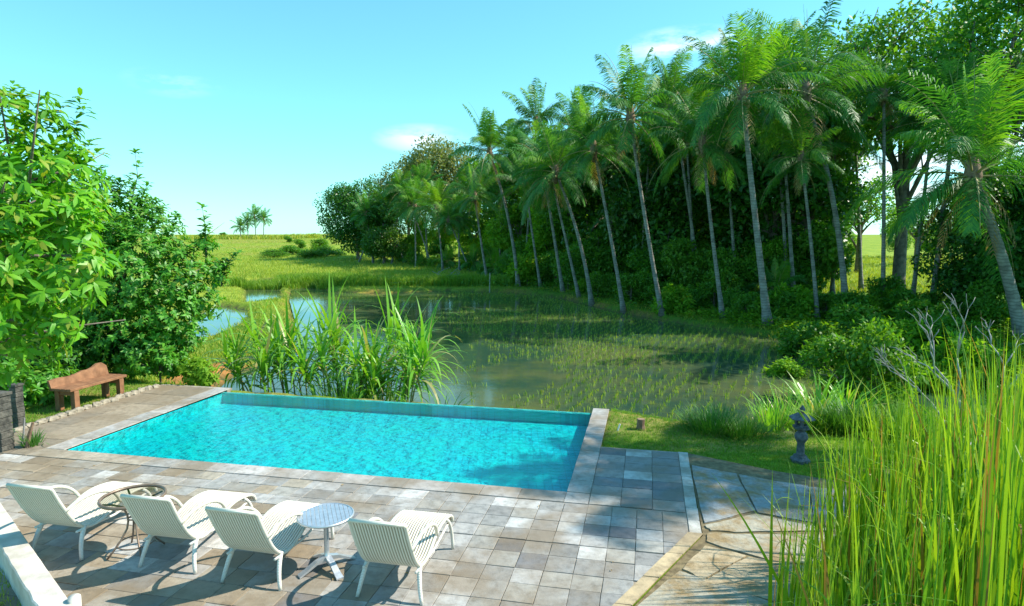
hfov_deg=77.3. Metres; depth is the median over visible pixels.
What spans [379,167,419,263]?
palm tree
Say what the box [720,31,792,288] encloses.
palm tree
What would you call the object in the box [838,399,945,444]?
border plant
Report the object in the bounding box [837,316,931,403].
bush
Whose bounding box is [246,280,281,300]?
paddy water
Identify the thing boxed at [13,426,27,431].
edging stone
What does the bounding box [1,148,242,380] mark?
lime tree
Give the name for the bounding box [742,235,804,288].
understorey tree
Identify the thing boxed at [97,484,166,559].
glass table
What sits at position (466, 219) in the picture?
palm tree
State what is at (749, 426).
border plant
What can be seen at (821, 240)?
understorey tree
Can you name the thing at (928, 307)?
bush
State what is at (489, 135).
palm tree
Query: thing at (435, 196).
palm tree
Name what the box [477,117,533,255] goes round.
palm tree
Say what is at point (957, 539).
reed bed
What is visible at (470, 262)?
bush
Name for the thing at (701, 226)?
broadleaf tree
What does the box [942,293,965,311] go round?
bush
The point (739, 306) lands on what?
bush
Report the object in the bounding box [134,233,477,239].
crest grass
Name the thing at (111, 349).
shrub
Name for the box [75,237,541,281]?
field grass
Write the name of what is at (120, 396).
edging stone
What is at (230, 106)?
sky
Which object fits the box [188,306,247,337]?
paddy water
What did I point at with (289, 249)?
bush
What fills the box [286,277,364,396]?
sugar cane
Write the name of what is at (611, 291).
bush
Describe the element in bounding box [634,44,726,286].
palm tree
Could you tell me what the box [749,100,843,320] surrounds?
palm tree
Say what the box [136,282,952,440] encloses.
bank grass
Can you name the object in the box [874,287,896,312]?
bush
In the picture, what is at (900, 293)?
bush
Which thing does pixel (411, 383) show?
sugar cane
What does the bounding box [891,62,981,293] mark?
palm tree
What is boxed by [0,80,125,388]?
mango tree
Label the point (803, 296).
bush
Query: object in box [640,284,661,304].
bush
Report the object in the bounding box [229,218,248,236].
palm tree
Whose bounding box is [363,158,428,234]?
broadleaf tree
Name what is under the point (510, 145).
palm tree
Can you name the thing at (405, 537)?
sun lounger
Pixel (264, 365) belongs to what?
sugar cane
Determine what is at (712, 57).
palm tree
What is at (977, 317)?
bush
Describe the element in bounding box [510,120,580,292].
palm tree
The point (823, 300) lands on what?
bush
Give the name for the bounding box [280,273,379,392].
sugar cane
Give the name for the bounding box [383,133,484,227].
broadleaf tree
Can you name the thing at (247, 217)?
palm tree
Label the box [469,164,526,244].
broadleaf tree
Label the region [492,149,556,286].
palm tree
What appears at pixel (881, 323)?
bush
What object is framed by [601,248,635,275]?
understorey tree
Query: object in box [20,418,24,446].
dry stalk
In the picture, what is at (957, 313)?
bush
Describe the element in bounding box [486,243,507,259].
understorey tree
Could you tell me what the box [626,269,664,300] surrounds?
bush
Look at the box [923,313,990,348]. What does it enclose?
bush
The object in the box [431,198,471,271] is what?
palm tree
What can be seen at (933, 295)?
bush
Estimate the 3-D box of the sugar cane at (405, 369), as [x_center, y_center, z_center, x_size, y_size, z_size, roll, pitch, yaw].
[-2.709,1.438,16.917,2.554,3.108,2.606,-5,8,-40]
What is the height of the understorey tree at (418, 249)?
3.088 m
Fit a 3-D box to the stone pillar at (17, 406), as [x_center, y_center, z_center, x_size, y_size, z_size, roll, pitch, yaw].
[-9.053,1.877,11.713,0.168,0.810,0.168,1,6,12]
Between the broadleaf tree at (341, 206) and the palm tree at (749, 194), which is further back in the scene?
the broadleaf tree at (341, 206)
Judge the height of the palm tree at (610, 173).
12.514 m
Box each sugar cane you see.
[201,311,274,392]
[202,284,318,392]
[205,309,274,390]
[220,306,311,395]
[231,298,340,394]
[250,302,331,395]
[253,309,354,395]
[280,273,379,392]
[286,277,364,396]
[308,317,404,394]
[309,305,405,401]
[327,339,413,400]
[337,279,449,399]
[357,298,470,401]
[361,296,466,403]
[389,348,435,401]
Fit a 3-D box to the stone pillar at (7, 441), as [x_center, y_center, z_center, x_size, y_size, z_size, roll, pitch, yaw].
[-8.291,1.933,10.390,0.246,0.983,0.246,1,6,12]
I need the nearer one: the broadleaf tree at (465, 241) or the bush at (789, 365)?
the bush at (789, 365)
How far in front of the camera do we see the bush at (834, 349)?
17.76 m
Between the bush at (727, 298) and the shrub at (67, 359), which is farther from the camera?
the bush at (727, 298)
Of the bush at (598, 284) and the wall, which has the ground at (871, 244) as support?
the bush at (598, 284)
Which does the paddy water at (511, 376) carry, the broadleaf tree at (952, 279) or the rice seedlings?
the rice seedlings
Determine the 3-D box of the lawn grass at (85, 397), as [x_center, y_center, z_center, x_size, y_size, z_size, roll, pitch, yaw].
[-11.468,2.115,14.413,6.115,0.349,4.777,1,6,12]
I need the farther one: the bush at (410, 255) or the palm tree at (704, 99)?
the bush at (410, 255)
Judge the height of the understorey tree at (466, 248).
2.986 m
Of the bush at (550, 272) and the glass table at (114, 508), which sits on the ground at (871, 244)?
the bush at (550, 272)
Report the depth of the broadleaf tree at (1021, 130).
37.69 m
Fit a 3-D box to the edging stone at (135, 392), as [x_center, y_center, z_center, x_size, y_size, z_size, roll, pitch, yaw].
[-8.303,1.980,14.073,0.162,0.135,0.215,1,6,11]
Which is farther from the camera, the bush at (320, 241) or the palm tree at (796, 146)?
the bush at (320, 241)
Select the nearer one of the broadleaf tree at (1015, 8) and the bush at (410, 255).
the broadleaf tree at (1015, 8)
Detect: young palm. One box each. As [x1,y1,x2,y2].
[369,251,391,261]
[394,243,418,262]
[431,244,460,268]
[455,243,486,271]
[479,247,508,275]
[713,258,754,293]
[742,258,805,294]
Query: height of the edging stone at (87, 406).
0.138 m
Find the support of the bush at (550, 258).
on the ground at (871, 244)
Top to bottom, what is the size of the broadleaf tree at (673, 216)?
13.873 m
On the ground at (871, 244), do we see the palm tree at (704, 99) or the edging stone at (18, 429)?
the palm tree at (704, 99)
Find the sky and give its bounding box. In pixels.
[0,0,1023,234]
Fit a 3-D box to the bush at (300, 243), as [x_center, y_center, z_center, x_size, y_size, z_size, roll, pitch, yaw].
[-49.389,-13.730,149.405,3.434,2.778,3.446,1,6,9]
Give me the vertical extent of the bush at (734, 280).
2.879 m
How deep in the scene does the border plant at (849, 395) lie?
13.83 m
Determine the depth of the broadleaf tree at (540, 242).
60.01 m
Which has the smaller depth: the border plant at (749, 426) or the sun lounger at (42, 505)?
the sun lounger at (42, 505)
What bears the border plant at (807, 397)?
on the ground at (871, 244)
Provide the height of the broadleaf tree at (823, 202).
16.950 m
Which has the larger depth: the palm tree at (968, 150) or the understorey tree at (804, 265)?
the understorey tree at (804, 265)
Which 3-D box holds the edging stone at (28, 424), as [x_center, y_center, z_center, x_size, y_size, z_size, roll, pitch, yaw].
[-8.789,2.240,11.675,0.131,0.127,0.202,0,6,3]
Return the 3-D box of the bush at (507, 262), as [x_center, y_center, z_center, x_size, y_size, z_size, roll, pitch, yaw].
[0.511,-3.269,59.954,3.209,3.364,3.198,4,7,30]
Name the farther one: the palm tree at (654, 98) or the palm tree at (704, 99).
the palm tree at (654, 98)
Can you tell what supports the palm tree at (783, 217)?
on the ground at (871, 244)
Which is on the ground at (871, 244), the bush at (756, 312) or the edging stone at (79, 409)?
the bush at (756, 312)
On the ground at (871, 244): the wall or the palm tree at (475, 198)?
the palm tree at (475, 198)
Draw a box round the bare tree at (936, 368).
[872,292,1023,444]
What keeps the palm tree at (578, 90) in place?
on the ground at (871, 244)
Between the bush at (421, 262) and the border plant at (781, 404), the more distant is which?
the bush at (421, 262)
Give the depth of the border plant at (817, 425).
11.66 m
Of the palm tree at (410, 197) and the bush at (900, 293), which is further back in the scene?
the palm tree at (410, 197)
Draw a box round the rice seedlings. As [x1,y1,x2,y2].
[297,290,820,435]
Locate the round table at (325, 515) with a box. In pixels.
[296,503,355,580]
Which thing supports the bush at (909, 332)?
on the ground at (871, 244)
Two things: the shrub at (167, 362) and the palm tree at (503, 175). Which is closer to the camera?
the shrub at (167, 362)
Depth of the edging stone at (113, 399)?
13.43 m
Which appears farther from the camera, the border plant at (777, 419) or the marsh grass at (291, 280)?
the marsh grass at (291, 280)
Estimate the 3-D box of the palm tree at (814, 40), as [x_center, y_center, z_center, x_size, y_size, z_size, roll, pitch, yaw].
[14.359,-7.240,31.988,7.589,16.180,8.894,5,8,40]
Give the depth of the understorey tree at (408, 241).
95.79 m
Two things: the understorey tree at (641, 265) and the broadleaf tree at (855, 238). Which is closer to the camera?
the understorey tree at (641, 265)
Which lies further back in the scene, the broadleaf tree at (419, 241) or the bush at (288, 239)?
the bush at (288, 239)
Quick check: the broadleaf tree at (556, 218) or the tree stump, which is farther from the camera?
the broadleaf tree at (556, 218)
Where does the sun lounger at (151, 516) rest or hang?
on the deck paving
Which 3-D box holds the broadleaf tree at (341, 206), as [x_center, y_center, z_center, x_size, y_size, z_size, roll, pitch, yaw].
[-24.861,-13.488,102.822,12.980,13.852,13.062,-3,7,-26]
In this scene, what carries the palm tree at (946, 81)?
on the ground at (871, 244)
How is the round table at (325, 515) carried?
on the deck paving
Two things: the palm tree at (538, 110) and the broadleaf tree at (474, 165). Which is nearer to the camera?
the palm tree at (538, 110)
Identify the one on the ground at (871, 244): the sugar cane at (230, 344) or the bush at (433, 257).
the bush at (433, 257)
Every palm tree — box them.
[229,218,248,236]
[239,212,256,235]
[244,204,264,234]
[256,207,272,234]
[349,190,384,263]
[361,189,408,262]
[374,186,405,241]
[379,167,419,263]
[386,172,438,267]
[389,184,429,256]
[400,159,447,258]
[405,178,468,269]
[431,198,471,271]
[436,194,477,270]
[447,162,501,276]
[448,104,523,286]
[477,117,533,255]
[482,168,518,272]
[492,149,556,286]
[496,123,536,221]
[502,77,567,243]
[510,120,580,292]
[512,117,613,305]
[512,134,590,297]
[538,84,621,137]
[544,103,607,230]
[551,94,640,313]
[581,44,685,316]
[593,130,639,244]
[617,111,676,247]
[633,74,689,131]
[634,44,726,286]
[635,83,717,288]
[644,80,765,318]
[672,73,737,235]
[673,11,832,326]
[681,38,738,100]
[690,121,762,255]
[701,0,888,292]
[714,155,776,288]
[719,10,838,287]
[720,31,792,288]
[741,90,820,285]
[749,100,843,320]
[812,99,869,293]
[820,17,891,291]
[836,49,923,297]
[842,50,1023,344]
[867,51,1023,290]
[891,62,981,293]
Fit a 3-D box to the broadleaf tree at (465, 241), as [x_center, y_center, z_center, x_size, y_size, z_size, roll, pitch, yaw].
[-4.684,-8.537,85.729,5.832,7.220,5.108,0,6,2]
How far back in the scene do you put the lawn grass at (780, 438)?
10.79 m
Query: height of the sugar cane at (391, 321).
3.620 m
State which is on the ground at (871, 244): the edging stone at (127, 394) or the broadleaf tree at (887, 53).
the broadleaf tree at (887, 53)
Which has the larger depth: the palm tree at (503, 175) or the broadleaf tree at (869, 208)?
the broadleaf tree at (869, 208)
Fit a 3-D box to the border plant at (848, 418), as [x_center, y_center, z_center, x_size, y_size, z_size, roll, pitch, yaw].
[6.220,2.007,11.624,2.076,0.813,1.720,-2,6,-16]
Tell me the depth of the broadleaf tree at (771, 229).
41.18 m
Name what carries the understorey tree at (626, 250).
on the ground at (871, 244)
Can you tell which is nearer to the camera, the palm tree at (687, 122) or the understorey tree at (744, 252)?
the palm tree at (687, 122)
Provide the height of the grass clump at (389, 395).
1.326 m
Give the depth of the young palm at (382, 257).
96.99 m
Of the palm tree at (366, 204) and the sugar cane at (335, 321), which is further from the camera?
the palm tree at (366, 204)
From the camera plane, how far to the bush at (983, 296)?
27.86 m
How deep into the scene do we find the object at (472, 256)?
73.58 m
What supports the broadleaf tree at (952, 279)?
on the ground at (871, 244)
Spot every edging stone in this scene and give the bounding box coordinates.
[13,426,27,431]
[25,422,36,427]
[35,418,47,425]
[46,415,58,421]
[56,412,66,418]
[65,409,75,415]
[74,407,83,412]
[83,404,91,409]
[92,401,101,407]
[100,399,110,404]
[108,397,118,401]
[115,394,124,398]
[123,392,132,396]
[130,390,139,394]
[137,387,144,392]
[144,385,152,390]
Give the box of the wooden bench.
[47,362,126,410]
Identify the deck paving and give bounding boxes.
[0,385,702,605]
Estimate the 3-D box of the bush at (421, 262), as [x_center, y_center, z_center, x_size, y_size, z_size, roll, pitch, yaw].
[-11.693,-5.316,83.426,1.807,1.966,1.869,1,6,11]
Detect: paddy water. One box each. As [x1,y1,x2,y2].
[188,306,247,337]
[222,288,831,435]
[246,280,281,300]
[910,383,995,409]
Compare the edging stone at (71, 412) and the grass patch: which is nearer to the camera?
the grass patch
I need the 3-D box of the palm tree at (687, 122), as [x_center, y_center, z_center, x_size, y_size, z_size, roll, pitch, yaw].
[9.734,-5.115,33.245,6.398,12.147,5.476,0,6,0]
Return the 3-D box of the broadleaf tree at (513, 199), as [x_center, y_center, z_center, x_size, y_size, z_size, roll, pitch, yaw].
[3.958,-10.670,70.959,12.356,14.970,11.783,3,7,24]
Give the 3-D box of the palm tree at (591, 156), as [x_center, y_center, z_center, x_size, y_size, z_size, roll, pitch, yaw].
[4.932,-5.718,37.649,5.370,12.827,5.321,0,6,0]
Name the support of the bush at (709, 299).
on the ground at (871, 244)
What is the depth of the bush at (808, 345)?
22.74 m
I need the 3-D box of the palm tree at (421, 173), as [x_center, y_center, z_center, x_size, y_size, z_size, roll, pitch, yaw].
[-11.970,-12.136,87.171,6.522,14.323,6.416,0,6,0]
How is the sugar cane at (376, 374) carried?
in the paddy water at (511, 376)
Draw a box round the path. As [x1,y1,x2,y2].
[638,465,884,605]
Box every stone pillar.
[0,390,14,451]
[7,383,25,427]
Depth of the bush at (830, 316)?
30.57 m
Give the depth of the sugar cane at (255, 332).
17.62 m
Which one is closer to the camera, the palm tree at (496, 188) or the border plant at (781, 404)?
the border plant at (781, 404)
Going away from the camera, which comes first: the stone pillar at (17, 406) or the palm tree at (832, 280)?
the stone pillar at (17, 406)
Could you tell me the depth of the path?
7.30 m
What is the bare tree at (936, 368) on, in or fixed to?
on the ground at (871, 244)
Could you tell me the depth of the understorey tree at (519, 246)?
65.02 m
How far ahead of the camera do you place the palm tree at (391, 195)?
94.17 m
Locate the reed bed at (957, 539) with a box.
[714,312,1023,605]
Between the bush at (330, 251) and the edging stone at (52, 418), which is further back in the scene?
the bush at (330, 251)
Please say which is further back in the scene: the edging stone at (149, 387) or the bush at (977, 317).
the bush at (977, 317)
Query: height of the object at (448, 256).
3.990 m
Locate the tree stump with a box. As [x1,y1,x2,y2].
[636,418,644,429]
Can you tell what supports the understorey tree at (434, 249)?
on the ground at (871, 244)
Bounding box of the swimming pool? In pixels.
[69,388,608,491]
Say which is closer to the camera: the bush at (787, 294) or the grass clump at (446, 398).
the grass clump at (446, 398)
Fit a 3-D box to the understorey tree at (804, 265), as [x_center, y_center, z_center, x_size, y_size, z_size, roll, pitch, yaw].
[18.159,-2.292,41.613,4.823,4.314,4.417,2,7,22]
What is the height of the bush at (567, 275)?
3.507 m
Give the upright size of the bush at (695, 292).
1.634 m
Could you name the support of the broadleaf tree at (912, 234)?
on the ground at (871, 244)
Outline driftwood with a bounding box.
[25,422,33,447]
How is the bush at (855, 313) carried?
on the ground at (871, 244)
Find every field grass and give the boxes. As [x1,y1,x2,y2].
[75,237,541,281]
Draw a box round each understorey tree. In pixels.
[387,237,414,261]
[409,246,423,254]
[424,238,451,255]
[460,244,472,258]
[479,247,490,262]
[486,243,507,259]
[508,233,544,259]
[537,248,563,267]
[566,230,629,285]
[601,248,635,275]
[608,233,644,275]
[625,239,679,288]
[660,237,712,289]
[703,247,758,292]
[731,242,764,290]
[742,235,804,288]
[763,223,855,293]
[764,236,830,284]
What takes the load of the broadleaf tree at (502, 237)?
on the ground at (871, 244)
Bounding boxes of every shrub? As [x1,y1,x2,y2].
[0,328,93,381]
[0,355,79,405]
[64,329,157,373]
[126,338,189,383]
[176,356,219,386]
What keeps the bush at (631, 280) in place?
on the ground at (871, 244)
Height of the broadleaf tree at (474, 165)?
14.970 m
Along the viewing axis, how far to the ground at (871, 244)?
30.69 m
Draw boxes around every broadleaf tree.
[312,175,392,258]
[354,199,411,263]
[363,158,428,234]
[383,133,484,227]
[404,217,435,253]
[427,206,464,250]
[444,156,519,255]
[457,217,488,260]
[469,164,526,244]
[478,225,497,248]
[483,200,548,252]
[490,147,567,234]
[522,197,576,257]
[534,146,622,252]
[549,126,663,249]
[591,107,741,277]
[647,100,800,249]
[683,86,872,289]
[741,100,852,255]
[742,121,868,235]
[810,72,895,273]
[816,0,1022,287]
[842,221,854,245]
[843,233,856,253]
[845,170,896,272]
[879,220,914,251]
[881,202,952,262]
[896,0,1023,171]
[910,160,1023,299]
[913,230,945,258]
[962,162,1023,302]
[997,14,1023,151]
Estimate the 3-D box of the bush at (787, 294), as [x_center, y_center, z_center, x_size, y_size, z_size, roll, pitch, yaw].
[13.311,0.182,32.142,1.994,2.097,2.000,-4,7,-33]
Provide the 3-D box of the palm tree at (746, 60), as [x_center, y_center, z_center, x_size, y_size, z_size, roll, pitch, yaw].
[10.965,-5.814,29.547,7.397,14.293,6.667,0,6,0]
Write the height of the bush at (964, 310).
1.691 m
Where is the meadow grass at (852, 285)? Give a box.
[751,254,962,294]
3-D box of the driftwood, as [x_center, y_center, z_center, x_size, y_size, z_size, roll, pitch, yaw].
[-7.933,2.174,10.523,0.165,0.434,0.069,0,6,0]
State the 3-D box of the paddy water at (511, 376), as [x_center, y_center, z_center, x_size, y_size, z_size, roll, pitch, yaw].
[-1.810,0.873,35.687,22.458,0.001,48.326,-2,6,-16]
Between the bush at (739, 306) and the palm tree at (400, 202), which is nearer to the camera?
the bush at (739, 306)
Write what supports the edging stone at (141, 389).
on the deck paving
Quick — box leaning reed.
[797,409,871,528]
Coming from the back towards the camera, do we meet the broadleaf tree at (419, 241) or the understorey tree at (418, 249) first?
the broadleaf tree at (419, 241)
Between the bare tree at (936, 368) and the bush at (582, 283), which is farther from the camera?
the bush at (582, 283)
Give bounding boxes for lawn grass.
[12,372,166,429]
[603,408,941,483]
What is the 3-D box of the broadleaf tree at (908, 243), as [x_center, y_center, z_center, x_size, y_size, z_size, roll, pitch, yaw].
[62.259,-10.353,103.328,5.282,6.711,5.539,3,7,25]
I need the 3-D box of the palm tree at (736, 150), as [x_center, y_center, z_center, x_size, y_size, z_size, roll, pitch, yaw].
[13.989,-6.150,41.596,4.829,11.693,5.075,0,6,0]
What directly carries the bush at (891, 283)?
on the ground at (871, 244)
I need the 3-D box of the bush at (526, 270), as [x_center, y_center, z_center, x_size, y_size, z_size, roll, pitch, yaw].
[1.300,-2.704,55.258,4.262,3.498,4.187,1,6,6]
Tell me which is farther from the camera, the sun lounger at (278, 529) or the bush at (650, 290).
the bush at (650, 290)
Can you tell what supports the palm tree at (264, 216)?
on the ground at (871, 244)
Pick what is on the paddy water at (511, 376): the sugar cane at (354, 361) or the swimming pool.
the sugar cane at (354, 361)
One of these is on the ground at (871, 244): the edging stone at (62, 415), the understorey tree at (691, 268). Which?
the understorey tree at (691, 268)
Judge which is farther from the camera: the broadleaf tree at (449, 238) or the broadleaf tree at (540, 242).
the broadleaf tree at (449, 238)
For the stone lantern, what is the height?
0.910 m
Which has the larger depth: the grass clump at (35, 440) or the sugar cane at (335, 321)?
the sugar cane at (335, 321)
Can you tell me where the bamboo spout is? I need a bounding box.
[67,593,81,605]
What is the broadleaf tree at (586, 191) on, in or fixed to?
on the ground at (871, 244)
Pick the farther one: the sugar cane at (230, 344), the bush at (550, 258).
the bush at (550, 258)
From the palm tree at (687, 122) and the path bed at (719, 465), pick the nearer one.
the path bed at (719, 465)
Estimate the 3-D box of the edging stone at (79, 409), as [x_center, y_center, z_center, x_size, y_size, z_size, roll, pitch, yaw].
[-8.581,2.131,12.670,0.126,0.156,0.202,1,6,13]
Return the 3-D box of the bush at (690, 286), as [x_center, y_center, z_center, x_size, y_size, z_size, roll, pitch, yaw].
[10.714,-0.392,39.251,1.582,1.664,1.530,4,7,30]
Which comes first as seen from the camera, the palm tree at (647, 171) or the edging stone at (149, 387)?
the edging stone at (149, 387)
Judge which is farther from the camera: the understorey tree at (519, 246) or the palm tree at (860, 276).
the understorey tree at (519, 246)
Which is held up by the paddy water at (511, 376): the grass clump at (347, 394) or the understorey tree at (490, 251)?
the grass clump at (347, 394)
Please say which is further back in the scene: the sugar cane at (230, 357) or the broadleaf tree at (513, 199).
the broadleaf tree at (513, 199)
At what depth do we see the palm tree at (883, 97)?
32.17 m
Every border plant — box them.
[664,400,764,441]
[702,411,785,444]
[740,381,821,431]
[744,395,801,433]
[763,370,872,417]
[766,396,858,436]
[785,373,903,417]
[808,393,897,439]
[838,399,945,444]
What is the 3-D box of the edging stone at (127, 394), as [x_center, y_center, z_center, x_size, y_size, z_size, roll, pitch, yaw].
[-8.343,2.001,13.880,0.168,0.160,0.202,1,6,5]
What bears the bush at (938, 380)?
on the ground at (871, 244)
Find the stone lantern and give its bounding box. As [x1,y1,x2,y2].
[789,405,815,464]
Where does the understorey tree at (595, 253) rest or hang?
on the ground at (871, 244)
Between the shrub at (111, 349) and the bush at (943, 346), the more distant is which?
the bush at (943, 346)
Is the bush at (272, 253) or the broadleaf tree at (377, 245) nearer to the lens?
the broadleaf tree at (377, 245)
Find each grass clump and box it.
[14,428,53,447]
[292,370,408,401]
[344,380,415,401]
[416,386,473,405]
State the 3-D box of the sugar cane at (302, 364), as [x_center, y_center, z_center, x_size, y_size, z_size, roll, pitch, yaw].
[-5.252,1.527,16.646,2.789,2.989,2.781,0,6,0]
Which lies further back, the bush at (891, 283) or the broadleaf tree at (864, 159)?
the broadleaf tree at (864, 159)
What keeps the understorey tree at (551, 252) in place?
on the ground at (871, 244)
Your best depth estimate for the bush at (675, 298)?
35.60 m
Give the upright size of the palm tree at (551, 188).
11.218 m
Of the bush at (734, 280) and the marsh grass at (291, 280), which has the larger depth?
the marsh grass at (291, 280)
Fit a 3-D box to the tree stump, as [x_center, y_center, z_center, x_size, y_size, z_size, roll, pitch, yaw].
[2.356,2.210,11.697,0.165,0.193,0.167,0,6,0]
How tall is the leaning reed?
1.328 m
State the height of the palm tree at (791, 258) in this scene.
16.861 m
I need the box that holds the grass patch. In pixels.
[0,569,20,605]
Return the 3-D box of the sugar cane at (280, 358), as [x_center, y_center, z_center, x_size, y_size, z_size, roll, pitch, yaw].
[-6.237,1.340,17.123,3.189,3.258,3.058,0,6,0]
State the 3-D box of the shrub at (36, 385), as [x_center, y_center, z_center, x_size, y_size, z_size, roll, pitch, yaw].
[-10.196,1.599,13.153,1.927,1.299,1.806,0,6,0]
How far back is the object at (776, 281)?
37.98 m
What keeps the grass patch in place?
on the deck paving
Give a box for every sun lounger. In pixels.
[6,481,157,559]
[120,490,256,573]
[205,500,333,590]
[347,510,453,604]
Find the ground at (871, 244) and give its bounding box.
[25,234,1023,605]
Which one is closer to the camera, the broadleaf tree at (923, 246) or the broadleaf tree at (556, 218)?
the broadleaf tree at (556, 218)
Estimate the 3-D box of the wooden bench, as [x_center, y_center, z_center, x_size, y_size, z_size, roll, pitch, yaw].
[-8.846,1.737,13.387,0.554,0.752,1.400,1,6,12]
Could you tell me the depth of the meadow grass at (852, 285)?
59.05 m
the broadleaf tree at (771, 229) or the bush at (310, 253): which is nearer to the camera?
the broadleaf tree at (771, 229)
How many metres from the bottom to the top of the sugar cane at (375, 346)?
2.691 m
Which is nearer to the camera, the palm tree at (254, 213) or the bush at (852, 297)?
the bush at (852, 297)
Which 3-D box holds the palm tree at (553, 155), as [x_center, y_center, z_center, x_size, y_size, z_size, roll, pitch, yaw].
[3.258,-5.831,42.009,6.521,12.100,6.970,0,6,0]
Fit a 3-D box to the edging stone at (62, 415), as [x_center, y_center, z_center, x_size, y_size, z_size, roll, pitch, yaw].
[-8.649,2.175,12.271,0.167,0.141,0.222,1,6,9]
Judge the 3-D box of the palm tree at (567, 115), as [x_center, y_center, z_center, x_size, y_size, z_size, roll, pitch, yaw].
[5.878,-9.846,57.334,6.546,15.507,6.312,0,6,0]
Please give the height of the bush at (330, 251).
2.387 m
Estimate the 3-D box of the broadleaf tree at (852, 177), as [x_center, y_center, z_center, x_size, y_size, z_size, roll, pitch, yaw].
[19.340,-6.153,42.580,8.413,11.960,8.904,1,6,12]
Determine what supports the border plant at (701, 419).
on the ground at (871, 244)
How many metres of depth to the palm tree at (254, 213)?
237.12 m
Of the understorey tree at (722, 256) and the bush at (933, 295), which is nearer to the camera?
the bush at (933, 295)
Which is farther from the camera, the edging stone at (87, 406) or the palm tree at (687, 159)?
the palm tree at (687, 159)
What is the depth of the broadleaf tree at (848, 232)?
81.86 m
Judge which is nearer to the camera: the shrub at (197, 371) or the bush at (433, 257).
the shrub at (197, 371)
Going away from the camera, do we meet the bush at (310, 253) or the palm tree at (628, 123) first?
the palm tree at (628, 123)
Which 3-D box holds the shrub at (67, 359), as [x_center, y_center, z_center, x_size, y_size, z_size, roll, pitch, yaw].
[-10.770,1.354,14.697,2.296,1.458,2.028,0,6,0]
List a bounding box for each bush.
[257,248,289,257]
[280,245,307,254]
[283,236,292,241]
[293,238,307,247]
[293,249,329,257]
[308,238,328,248]
[310,245,345,255]
[404,250,422,265]
[415,255,427,266]
[426,254,440,267]
[455,258,465,269]
[464,260,479,270]
[476,256,493,274]
[498,251,531,277]
[504,252,546,285]
[536,265,554,285]
[538,249,575,284]
[550,251,585,288]
[572,278,587,293]
[586,270,611,297]
[601,272,615,296]
[606,272,628,297]
[613,272,647,302]
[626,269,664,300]
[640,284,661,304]
[650,282,695,315]
[684,283,695,298]
[686,287,706,306]
[696,267,746,303]
[697,278,731,308]
[716,286,743,313]
[727,289,758,319]
[745,295,784,321]
[755,285,800,317]
[761,355,807,377]
[768,281,818,322]
[771,319,829,359]
[798,332,888,396]
[799,333,853,369]
[809,291,837,318]
[826,288,872,321]
[826,300,886,338]
[827,299,846,325]
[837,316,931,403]
[854,317,921,348]
[863,273,908,297]
[865,293,891,320]
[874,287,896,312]
[879,318,945,359]
[882,285,933,316]
[887,296,957,338]
[911,359,978,395]
[914,289,944,304]
[921,329,1016,389]
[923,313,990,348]
[935,302,964,319]
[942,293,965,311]
[957,299,977,319]
[962,277,1009,325]
[966,304,1010,329]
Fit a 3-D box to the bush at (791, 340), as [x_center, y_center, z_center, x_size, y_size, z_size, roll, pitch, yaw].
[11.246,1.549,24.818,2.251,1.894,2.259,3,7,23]
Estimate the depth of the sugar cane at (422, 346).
15.97 m
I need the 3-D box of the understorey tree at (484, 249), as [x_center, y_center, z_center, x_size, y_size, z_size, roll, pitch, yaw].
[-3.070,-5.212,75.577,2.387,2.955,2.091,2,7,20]
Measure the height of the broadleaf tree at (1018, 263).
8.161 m
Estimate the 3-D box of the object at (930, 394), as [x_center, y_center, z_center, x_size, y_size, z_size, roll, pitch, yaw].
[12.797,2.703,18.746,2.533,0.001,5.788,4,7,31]
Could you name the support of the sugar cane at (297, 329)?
in the paddy water at (511, 376)
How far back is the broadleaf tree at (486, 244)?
79.54 m
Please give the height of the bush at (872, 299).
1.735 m
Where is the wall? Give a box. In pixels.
[0,503,71,605]
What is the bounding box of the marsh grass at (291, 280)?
[227,271,514,289]
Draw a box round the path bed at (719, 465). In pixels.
[635,453,917,605]
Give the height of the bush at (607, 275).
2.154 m
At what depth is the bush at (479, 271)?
67.69 m

